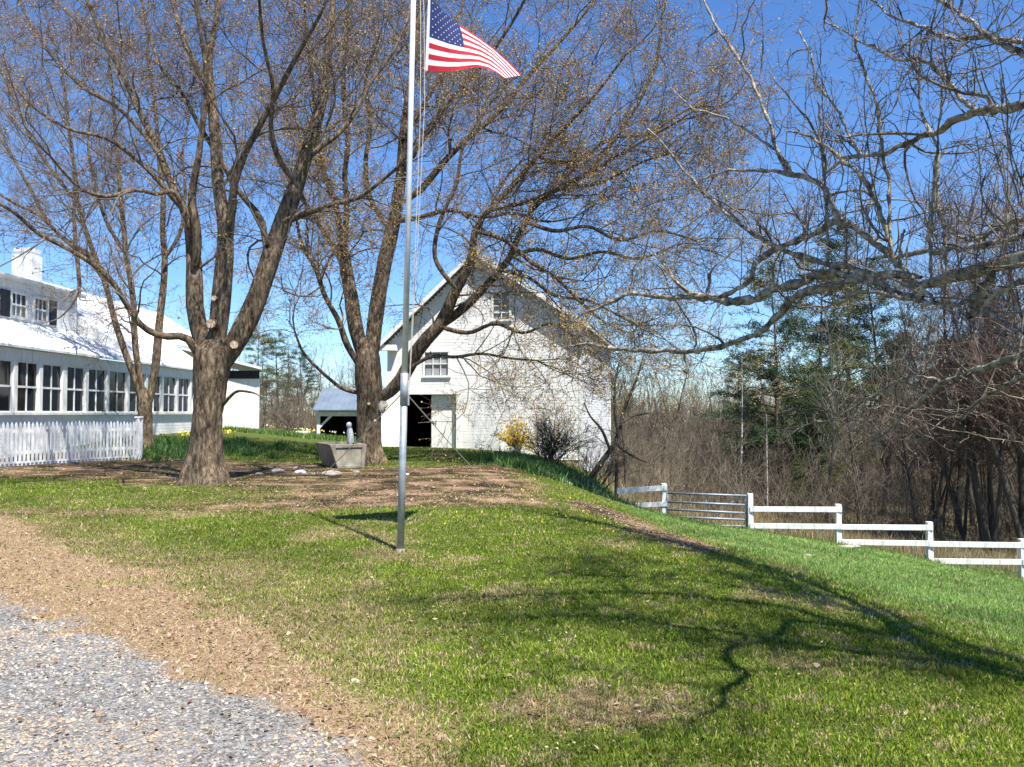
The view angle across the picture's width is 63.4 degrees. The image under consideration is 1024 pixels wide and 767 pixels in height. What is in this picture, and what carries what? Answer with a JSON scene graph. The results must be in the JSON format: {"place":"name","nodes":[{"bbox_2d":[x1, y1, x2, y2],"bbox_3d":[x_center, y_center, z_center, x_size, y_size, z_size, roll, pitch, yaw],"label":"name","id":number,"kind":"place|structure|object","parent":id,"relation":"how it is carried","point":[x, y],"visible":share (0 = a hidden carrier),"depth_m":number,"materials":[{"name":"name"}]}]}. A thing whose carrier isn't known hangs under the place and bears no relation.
{"place":"outdoors","nodes":[
{"label":"outdoors","id":0,"kind":"place"},
{"bbox_2d":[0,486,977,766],"bbox_3d":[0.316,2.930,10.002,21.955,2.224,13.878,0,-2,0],"label":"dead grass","id":1,"kind":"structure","parent":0,"point":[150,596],"depth_m":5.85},
{"bbox_2d":[0,415,1023,766],"bbox_3d":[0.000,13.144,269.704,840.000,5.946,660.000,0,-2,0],"label":"ground","id":2,"kind":"structure","parent":0,"point":[100,467],"depth_m":6.04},
{"bbox_2d":[0,416,143,466],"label":"picket fence","id":3,"kind":"object","parent":2,"relation":"on","point":[136,443],"visible":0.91,"depth_m":23.01,"materials":[{"name":"paint"}]},
{"bbox_2d":[0,248,261,458],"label":"farmhouse","id":4,"kind":"object","parent":2,"relation":"on","point":[52,384],"visible":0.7,"depth_m":29.20,"materials":[{"name":"white paint"}]},
{"bbox_2d":[0,359,12,411],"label":"window","id":5,"kind":"structure","parent":4,"relation":"in","point":[5,365],"depth_m":23.39,"materials":[{"name":"glass"}]},
{"bbox_2d":[10,289,28,320],"bbox_3d":[-16.687,-2.648,28.041,0.116,0.940,0.981,0,-2,0],"label":"sash window","id":6,"kind":"structure","parent":4,"relation":"in","point":[17,302],"depth_m":28.08,"materials":[{"name":"white paint"}]},
{"bbox_2d":[17,361,37,411],"bbox_3d":[-14.258,0.103,24.337,0.040,1.480,1.050,0,-2,1],"label":"window","id":7,"kind":"structure","parent":4,"relation":"in","point":[27,371],"depth_m":24.40,"materials":[{"name":"glass"}]},
{"bbox_2d":[32,295,48,324],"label":"sash window","id":8,"kind":"structure","parent":4,"relation":"in","point":[38,315],"depth_m":29.33,"materials":[{"name":"white paint"}]},
{"bbox_2d":[42,364,61,411],"bbox_3d":[-14.243,0.148,25.611,0.053,1.480,1.101,0,-2,0],"label":"window","id":9,"kind":"structure","parent":4,"relation":"in","point":[51,373],"depth_m":25.61,"materials":[{"name":"glass"}]},
{"bbox_2d":[67,366,84,411],"bbox_3d":[-14.228,0.195,26.935,0.042,1.480,1.150,0,-2,1],"label":"window","id":10,"kind":"structure","parent":4,"relation":"in","point":[75,379],"depth_m":27.03,"materials":[{"name":"glass"}]},
{"bbox_2d":[88,368,105,411],"bbox_3d":[-14.214,0.244,28.309,0.048,1.480,1.200,0,-2,1],"label":"window","id":11,"kind":"structure","parent":4,"relation":"in","point":[97,382],"depth_m":28.37,"materials":[{"name":"glass"}]},
{"bbox_2d":[109,370,125,411],"bbox_3d":[-14.200,0.295,29.758,0.053,1.480,1.300,0,-2,1],"label":"window","id":12,"kind":"structure","parent":4,"relation":"in","point":[117,394],"depth_m":29.87,"materials":[{"name":"glass"}]},
{"bbox_2d":[129,374,144,411],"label":"window","id":13,"kind":"structure","parent":4,"relation":"in","point":[133,407],"depth_m":31.09,"materials":[{"name":"glass"}]},
{"bbox_2d":[148,374,160,411],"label":"window","id":14,"kind":"structure","parent":4,"relation":"in","point":[156,401],"depth_m":33.11,"materials":[{"name":"white paint"}]},
{"bbox_2d":[163,376,175,411],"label":"window","id":15,"kind":"structure","parent":4,"relation":"in","point":[169,382],"depth_m":34.25,"materials":[{"name":"glass"}]},
{"bbox_2d":[178,378,188,411],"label":"window","id":16,"kind":"structure","parent":4,"relation":"in","point":[183,399],"depth_m":35.68,"materials":[{"name":"white paint"}]},
{"bbox_2d":[0,0,286,449],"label":"maple tree","id":17,"kind":"object","parent":2,"relation":"on","point":[145,396],"visible":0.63,"depth_m":27.43,"materials":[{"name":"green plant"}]},
{"bbox_2d":[69,430,314,462],"bbox_3d":[-10.606,2.143,30.689,7.600,0.884,15.037,0,-2,0],"label":"daffodil","id":18,"kind":"object","parent":2,"relation":"on","point":[240,445],"depth_m":27.49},
{"bbox_2d":[0,577,441,766],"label":"gravel","id":19,"kind":"structure","parent":2,"relation":"on","point":[120,725],"depth_m":4.36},
{"bbox_2d":[243,328,288,426],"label":"pine tree","id":20,"kind":"object","parent":2,"relation":"on","point":[269,369],"visible":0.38,"depth_m":76.05,"materials":[{"name":"green plant"}]},
{"bbox_2d":[257,349,279,427],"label":"bare tree","id":21,"kind":"object","parent":2,"relation":"on","point":[266,392],"visible":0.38,"depth_m":68.46,"materials":[{"name":"brown plant"}]},
{"bbox_2d":[0,0,548,485],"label":"maple tree","id":22,"kind":"object","parent":2,"relation":"on","point":[214,346],"visible":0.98,"depth_m":17.64,"materials":[{"name":"brown plant"}]},
{"bbox_2d":[259,328,306,426],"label":"pine tree","id":23,"kind":"object","parent":2,"relation":"on","point":[279,354],"visible":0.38,"depth_m":79.71,"materials":[{"name":"green plant"}]},
{"bbox_2d":[268,403,308,432],"bbox_3d":[-11.562,1.812,42.725,2.108,1.713,2.677,0,-2,0],"label":"bare shrub","id":24,"kind":"object","parent":2,"relation":"on","point":[289,423],"visible":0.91,"depth_m":42.91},
{"bbox_2d":[282,343,320,428],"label":"pine tree","id":25,"kind":"object","parent":2,"relation":"on","point":[301,358],"visible":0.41,"depth_m":84.37,"materials":[{"name":"green plant"}]},
{"bbox_2d":[280,341,336,429],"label":"bare tree","id":26,"kind":"object","parent":2,"relation":"on","point":[310,376],"visible":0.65,"depth_m":72.98,"materials":[{"name":"brown plant"}]},
{"bbox_2d":[223,423,426,445],"bbox_3d":[-10.719,2.794,42.019,19.245,1.615,5.703,0,-2,0],"label":"daffodil","id":27,"kind":"object","parent":2,"relation":"on","point":[308,435],"depth_m":41.05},
{"bbox_2d":[315,442,366,468],"bbox_3d":[-4.984,2.058,24.012,1.064,0.661,2.373,1,-2,-24],"label":"stone trough","id":28,"kind":"object","parent":2,"relation":"on","point":[331,453],"visible":0.99,"depth_m":23.12,"materials":[{"name":"stone"}]},
{"bbox_2d":[312,388,383,434],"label":"open shed","id":29,"kind":"structure","parent":2,"relation":"on","point":[335,409],"depth_m":45.93,"materials":[{"name":"grey metal"}]},
{"bbox_2d":[346,422,353,443],"bbox_3d":[-4.795,1.784,24.550,0.232,1.282,0.204,0,-2,0],"label":"garden statue","id":30,"kind":"object","parent":2,"relation":"on","point":[350,436],"visible":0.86,"depth_m":24.49,"materials":[{"name":"stone"}]},
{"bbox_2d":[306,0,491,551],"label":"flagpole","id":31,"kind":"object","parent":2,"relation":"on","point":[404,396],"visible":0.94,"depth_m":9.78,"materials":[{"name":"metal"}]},
{"bbox_2d":[425,0,520,77],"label":"flag","id":32,"kind":"object","parent":31,"relation":"attached to","point":[452,44],"visible":1,"depth_m":9.92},
{"bbox_2d":[259,369,634,459],"bbox_3d":[-8.723,2.931,65.834,38.690,8.209,19.635,0,-2,0],"label":"underbrush","id":33,"kind":"object","parent":2,"relation":"on","point":[309,424],"visible":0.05,"depth_m":62.60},
{"bbox_2d":[142,0,841,466],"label":"maple tree","id":34,"kind":"object","parent":2,"relation":"on","point":[370,394],"visible":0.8,"depth_m":24.17,"materials":[{"name":"brown plant"}]},
{"bbox_2d":[379,249,613,479],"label":"barn","id":35,"kind":"structure","parent":2,"relation":"on","point":[428,374],"depth_m":37.12,"materials":[{"name":"white paint"}]},
{"bbox_2d":[381,395,399,446],"bbox_3d":[-5.584,1.718,37.370,1.106,2.417,0.063,1,-2,-25],"label":"door","id":36,"kind":"structure","parent":35,"relation":"in","point":[390,420],"depth_m":37.40,"materials":[{"name":"paint"}]},
{"bbox_2d":[422,349,450,377],"bbox_3d":[-3.413,-0.904,37.411,1.336,1.275,0.400,0,-2,0],"label":"window","id":37,"kind":"structure","parent":35,"relation":"in","point":[435,368],"depth_m":37.45,"materials":[{"name":"paint"}]},
{"bbox_2d":[431,395,453,447],"bbox_3d":[-3.118,1.717,37.487,1.106,2.427,0.105,0,-2,12],"label":"door","id":38,"kind":"structure","parent":35,"relation":"in","point":[439,416],"depth_m":37.49,"materials":[{"name":"paint"}]},
{"bbox_2d":[490,289,511,320],"bbox_3d":[-0.459,-3.476,36.963,0.976,1.422,0.295,0,-2,12],"label":"window","id":39,"kind":"structure","parent":35,"relation":"in","point":[496,311],"depth_m":36.94,"materials":[{"name":"paint"}]},
{"bbox_2d":[0,434,1023,766],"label":"grass","id":40,"kind":"structure","parent":2,"relation":"on","point":[904,582],"depth_m":6.46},
{"bbox_2d":[0,454,1023,766],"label":"fallen leaves","id":41,"kind":"object","parent":2,"relation":"on","point":[308,610],"visible":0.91,"depth_m":7.16,"materials":[{"name":"brown plant"}]},
{"bbox_2d":[491,415,539,455],"bbox_3d":[0.232,2.189,34.647,2.256,1.925,2.468,0,-2,0],"label":"forsythia bush","id":42,"kind":"object","parent":2,"relation":"on","point":[506,438],"visible":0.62,"depth_m":34.48,"materials":[{"name":"yellow plant"}]},
{"bbox_2d":[454,446,601,495],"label":"daylily leaves","id":43,"kind":"object","parent":2,"relation":"on","point":[536,465],"visible":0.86,"depth_m":24.71,"materials":[{"name":"green plant"}]},
{"bbox_2d":[48,504,1019,766],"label":"leaf scraps","id":44,"kind":"object","parent":2,"relation":"on","point":[616,642],"visible":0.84,"depth_m":5.17,"materials":[{"name":"brown plant"}]},
{"bbox_2d":[498,394,611,466],"bbox_3d":[1.391,1.518,26.334,3.784,2.482,3.941,0,-2,0],"label":"bare shrub","id":45,"kind":"object","parent":2,"relation":"on","point":[545,449],"visible":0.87,"depth_m":26.09,"materials":[{"name":"brown plant"}]},
{"bbox_2d":[548,463,642,508],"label":"daylily leaves","id":46,"kind":"object","parent":2,"relation":"on","point":[594,487],"visible":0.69,"depth_m":24.83,"materials":[{"name":"green plant"}]},
{"bbox_2d":[557,415,652,490],"bbox_3d":[2.690,2.901,28.121,4.502,3.681,3.491,0,-2,0],"label":"bare shrub","id":47,"kind":"object","parent":2,"relation":"on","point":[609,471],"visible":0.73,"depth_m":27.96,"materials":[{"name":"brown plant"}]},
{"bbox_2d":[605,366,639,487],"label":"bare tree","id":48,"kind":"object","parent":2,"relation":"on","point":[625,478],"visible":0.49,"depth_m":39.93,"materials":[{"name":"brown plant"}]},
{"bbox_2d":[576,351,672,478],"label":"leaning tree","id":49,"kind":"object","parent":2,"relation":"on","point":[621,424],"visible":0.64,"depth_m":28.69,"materials":[{"name":"brown plant"}]},
{"bbox_2d":[617,483,666,512],"bbox_3d":[4.212,3.888,26.862,1.613,1.300,0.195,0,-2,0],"label":"rail fence","id":50,"kind":"object","parent":2,"relation":"on","point":[662,488],"visible":0.71,"depth_m":26.81,"materials":[{"name":"paint"}]},
{"bbox_2d":[613,364,674,454],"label":"bare tree","id":51,"kind":"object","parent":2,"relation":"on","point":[658,397],"visible":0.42,"depth_m":79.17,"materials":[{"name":"brown plant"}]},
{"bbox_2d":[634,353,664,456],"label":"bare tree","id":52,"kind":"object","parent":2,"relation":"on","point":[650,411],"visible":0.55,"depth_m":78.54,"materials":[{"name":"brown plant"}]},
{"bbox_2d":[648,384,679,465],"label":"bare tree","id":53,"kind":"object","parent":2,"relation":"on","point":[662,418],"visible":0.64,"depth_m":76.57,"materials":[{"name":"brown plant"}]},
{"bbox_2d":[654,341,704,465],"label":"bare tree","id":54,"kind":"object","parent":2,"relation":"on","point":[678,411],"visible":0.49,"depth_m":78.04,"materials":[{"name":"brown plant"}]},
{"bbox_2d":[663,360,698,453],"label":"bare tree","id":55,"kind":"object","parent":2,"relation":"on","point":[683,397],"visible":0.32,"depth_m":90.99,"materials":[{"name":"brown plant"}]},
{"bbox_2d":[679,364,710,439],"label":"bare tree","id":56,"kind":"object","parent":2,"relation":"on","point":[700,403],"visible":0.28,"depth_m":91.31,"materials":[{"name":"brown plant"}]},
{"bbox_2d":[696,368,737,456],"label":"bare tree","id":57,"kind":"object","parent":2,"relation":"on","point":[711,420],"visible":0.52,"depth_m":77.34,"materials":[{"name":"brown plant"}]},
{"bbox_2d":[709,414,762,486],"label":"pine tree","id":58,"kind":"object","parent":2,"relation":"on","point":[729,423],"visible":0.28,"depth_m":57.43,"materials":[{"name":"green plant"}]},
{"bbox_2d":[711,371,767,465],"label":"bare tree","id":59,"kind":"object","parent":2,"relation":"on","point":[729,407],"visible":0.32,"depth_m":76.34,"materials":[{"name":"brown plant"}]},
{"bbox_2d":[611,376,870,467],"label":"underbrush","id":60,"kind":"object","parent":2,"relation":"on","point":[693,417],"visible":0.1,"depth_m":88.88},
{"bbox_2d":[717,367,764,455],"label":"pine tree","id":61,"kind":"object","parent":2,"relation":"on","point":[741,381],"visible":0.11,"depth_m":84.57,"materials":[{"name":"green plant"}]},
{"bbox_2d":[731,341,765,501],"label":"birch tree","id":62,"kind":"object","parent":2,"relation":"on","point":[742,430],"visible":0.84,"depth_m":49.98,"materials":[{"name":"white plant"}]},
{"bbox_2d":[729,386,785,491],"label":"pine tree","id":63,"kind":"object","parent":2,"relation":"on","point":[760,407],"visible":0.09,"depth_m":59.85,"materials":[{"name":"green plant"}]},
{"bbox_2d":[515,0,1023,476],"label":"apple tree","id":64,"kind":"object","parent":2,"relation":"on","point":[989,268],"visible":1,"depth_m":7.83,"materials":[{"name":"brown plant"}]},
{"bbox_2d":[611,404,949,476],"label":"underbrush","id":65,"kind":"object","parent":2,"relation":"on","point":[690,429],"visible":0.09,"depth_m":76.05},
{"bbox_2d":[692,257,870,505],"bbox_3d":[16.563,-0.298,51.495,11.295,16.004,10.255,0,-2,-1],"label":"pine tree","id":66,"kind":"object","parent":2,"relation":"on","point":[768,374],"visible":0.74,"depth_m":50.79,"materials":[{"name":"green plant"}]},
{"bbox_2d":[756,382,823,504],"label":"pine tree","id":67,"kind":"object","parent":2,"relation":"on","point":[787,402],"visible":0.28,"depth_m":51.29,"materials":[{"name":"green plant"}]},
{"bbox_2d":[784,455,811,514],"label":"pine tree","id":68,"kind":"object","parent":2,"relation":"on","point":[799,468],"visible":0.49,"depth_m":43.78,"materials":[{"name":"green plant"}]},
{"bbox_2d":[766,386,845,499],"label":"pine tree","id":69,"kind":"object","parent":2,"relation":"on","point":[801,437],"visible":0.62,"depth_m":48.38,"materials":[{"name":"green plant"}]},
{"bbox_2d":[598,470,1017,572],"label":"meadow weeds","id":70,"kind":"object","parent":2,"relation":"on","point":[941,551],"visible":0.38,"depth_m":34.46,"materials":[{"name":"brown plant"}]},
{"bbox_2d":[600,410,1018,541],"bbox_3d":[24.560,4.846,48.648,41.082,7.082,30.541,0,-2,0],"label":"underbrush","id":71,"kind":"object","parent":2,"relation":"on","point":[642,477],"visible":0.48,"depth_m":41.51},
{"bbox_2d":[737,247,895,492],"bbox_3d":[20.467,-0.801,56.196,10.729,17.521,11.313,-1,-2,24],"label":"pine tree","id":72,"kind":"object","parent":2,"relation":"on","point":[843,347],"visible":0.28,"depth_m":55.57,"materials":[{"name":"green plant"}]},
{"bbox_2d":[784,379,852,504],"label":"pine tree","id":73,"kind":"object","parent":2,"relation":"on","point":[820,412],"visible":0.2,"depth_m":49.49,"materials":[{"name":"green plant"}]},
{"bbox_2d":[803,292,857,521],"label":"bare tree","id":74,"kind":"object","parent":2,"relation":"on","point":[832,454],"visible":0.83,"depth_m":43.07,"materials":[{"name":"brown plant"}]},
{"bbox_2d":[656,402,1017,523],"bbox_3d":[28.566,4.549,54.313,38.471,7.840,28.016,0,-2,0],"label":"underbrush","id":75,"kind":"object","parent":2,"relation":"on","point":[753,454],"visible":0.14,"depth_m":49.16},
{"bbox_2d":[654,509,1022,579],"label":"grass","id":76,"kind":"structure","parent":2,"relation":"on","point":[886,548],"depth_m":25.11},
{"bbox_2d":[819,375,861,507],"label":"bare tree","id":77,"kind":"object","parent":2,"relation":"on","point":[841,438],"visible":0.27,"depth_m":50.54,"materials":[{"name":"brown plant"}]},
{"bbox_2d":[755,212,926,487],"bbox_3d":[24.812,-2.415,60.614,13.747,21.088,12.482,-1,-2,17],"label":"pine tree","id":78,"kind":"object","parent":2,"relation":"on","point":[837,247],"visible":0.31,"depth_m":60.29,"materials":[{"name":"green plant"}]},
{"bbox_2d":[810,324,875,520],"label":"bare tree","id":79,"kind":"object","parent":2,"relation":"on","point":[851,439],"visible":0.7,"depth_m":45.01,"materials":[{"name":"brown plant"}]},
{"bbox_2d":[808,413,901,538],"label":"bare tree","id":80,"kind":"object","parent":2,"relation":"on","point":[859,496],"visible":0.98,"depth_m":36.24,"materials":[{"name":"brown plant"}]},
{"bbox_2d":[836,347,891,501],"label":"bare tree","id":81,"kind":"object","parent":2,"relation":"on","point":[862,395],"visible":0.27,"depth_m":54.63,"materials":[{"name":"brown plant"}]},
{"bbox_2d":[820,337,908,507],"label":"bare tree","id":82,"kind":"object","parent":2,"relation":"on","point":[880,411],"visible":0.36,"depth_m":50.95,"materials":[{"name":"brown plant"}]},
{"bbox_2d":[835,350,913,477],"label":"bare tree","id":83,"kind":"object","parent":2,"relation":"on","point":[874,403],"visible":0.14,"depth_m":55.70,"materials":[{"name":"brown plant"}]},
{"bbox_2d":[823,250,934,482],"bbox_3d":[28.145,-0.957,62.534,10.113,18.410,11.810,-2,-3,39],"label":"pine tree","id":84,"kind":"object","parent":2,"relation":"on","point":[873,319],"visible":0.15,"depth_m":61.37,"materials":[{"name":"green plant"}]},
{"bbox_2d":[847,364,918,505],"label":"bare tree","id":85,"kind":"object","parent":2,"relation":"on","point":[873,427],"visible":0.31,"depth_m":52.25,"materials":[{"name":"brown plant"}]},
{"bbox_2d":[747,493,1023,578],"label":"rail fence","id":86,"kind":"object","parent":2,"relation":"on","point":[838,526],"visible":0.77,"depth_m":24.98,"materials":[{"name":"paint"}]},
{"bbox_2d":[667,492,746,526],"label":"metal gate","id":87,"kind":"structure","parent":86,"relation":"attached to","point":[709,503],"depth_m":26.29,"materials":[{"name":"metal"}]},
{"bbox_2d":[843,350,933,519],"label":"bare tree","id":88,"kind":"object","parent":2,"relation":"on","point":[911,452],"visible":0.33,"depth_m":46.26,"materials":[{"name":"brown plant"}]},
{"bbox_2d":[856,313,931,514],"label":"bare tree","id":89,"kind":"object","parent":2,"relation":"on","point":[885,447],"visible":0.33,"depth_m":47.46,"materials":[{"name":"brown plant"}]},
{"bbox_2d":[864,328,954,524],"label":"bare tree","id":90,"kind":"object","parent":2,"relation":"on","point":[908,468],"visible":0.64,"depth_m":41.20,"materials":[{"name":"brown plant"}]},
{"bbox_2d":[856,284,978,495],"bbox_3d":[28.923,0.299,57.910,10.120,15.673,11.146,0,-2,2],"label":"pine tree","id":91,"kind":"object","parent":2,"relation":"on","point":[895,346],"visible":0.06,"depth_m":58.08,"materials":[{"name":"green plant"}]},
{"bbox_2d":[865,307,970,520],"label":"bare tree","id":92,"kind":"object","parent":2,"relation":"on","point":[926,424],"visible":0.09,"depth_m":45.61,"materials":[{"name":"brown plant"}]},
{"bbox_2d":[882,312,992,530],"bbox_3d":[21.811,1.577,41.697,4.767,11.894,8.507,0,-2,4],"label":"bare tree","id":93,"kind":"object","parent":2,"relation":"on","point":[947,492],"visible":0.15,"depth_m":41.12,"materials":[{"name":"brown plant"}]},
{"bbox_2d":[856,218,1023,541],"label":"bare tree","id":94,"kind":"object","parent":2,"relation":"on","point":[943,467],"visible":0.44,"depth_m":36.90,"materials":[{"name":"brown plant"}]},
{"bbox_2d":[860,118,1023,550],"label":"bare tree","id":95,"kind":"object","parent":2,"relation":"on","point":[986,532],"visible":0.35,"depth_m":34.79,"materials":[{"name":"brown plant"}]},
{"bbox_2d":[883,302,1008,499],"bbox_3d":[25.209,1.257,46.784,4.654,13.136,8.304,1,-2,-17],"label":"bare tree","id":96,"kind":"object","parent":2,"relation":"on","point":[953,488],"visible":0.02,"depth_m":46.91,"materials":[{"name":"brown plant"}]},
{"bbox_2d":[916,254,979,531],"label":"bare tree","id":97,"kind":"object","parent":2,"relation":"on","point":[960,466],"visible":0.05,"depth_m":41.03,"materials":[{"name":"brown plant"}]},
{"bbox_2d":[915,319,981,525],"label":"bare tree","id":98,"kind":"object","parent":2,"relation":"on","point":[971,492],"visible":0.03,"depth_m":43.97,"materials":[{"name":"brown plant"}]},
{"bbox_2d":[885,309,1012,528],"bbox_3d":[21.499,1.711,40.647,5.616,11.518,7.754,1,-2,-16],"label":"bare tree","id":99,"kind":"object","parent":2,"relation":"on","point":[932,478],"visible":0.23,"depth_m":41.71,"materials":[{"name":"brown plant"}]},
{"bbox_2d":[882,117,1023,538],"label":"bare tree","id":100,"kind":"object","parent":2,"relation":"on","point":[987,426],"visible":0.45,"depth_m":34.16,"materials":[{"name":"brown plant"}]},
{"bbox_2d":[913,126,1023,457],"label":"bare tree","id":101,"kind":"object","parent":2,"relation":"on","point":[1020,303],"visible":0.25,"depth_m":35.02,"materials":[{"name":"brown plant"}]},
{"bbox_2d":[915,274,1023,541],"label":"bare tree","id":102,"kind":"object","parent":2,"relation":"on","point":[990,502],"visible":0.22,"depth_m":35.94,"materials":[{"name":"brown plant"}]},
{"bbox_2d":[931,278,1010,541],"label":"bare tree","id":103,"kind":"object","parent":2,"relation":"on","point":[981,535],"visible":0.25,"depth_m":35.91,"materials":[{"name":"brown plant"}]},
{"bbox_2d":[933,318,1014,527],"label":"bare tree","id":104,"kind":"object","parent":2,"relation":"on","point":[983,478],"visible":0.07,"depth_m":41.83,"materials":[{"name":"brown plant"}]},
{"bbox_2d":[950,190,1023,541],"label":"bare tree","id":105,"kind":"object","parent":2,"relation":"on","point":[1021,492],"visible":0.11,"depth_m":36.10,"materials":[{"name":"brown plant"}]},
{"bbox_2d":[965,284,1015,532],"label":"bare tree","id":106,"kind":"object","parent":2,"relation":"on","point":[1006,514],"visible":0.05,"depth_m":40.68,"materials":[{"name":"brown plant"}]},
{"bbox_2d":[0,0,1023,421],"label":"sky","id":107,"kind":"structure","parent":0,"point":[395,292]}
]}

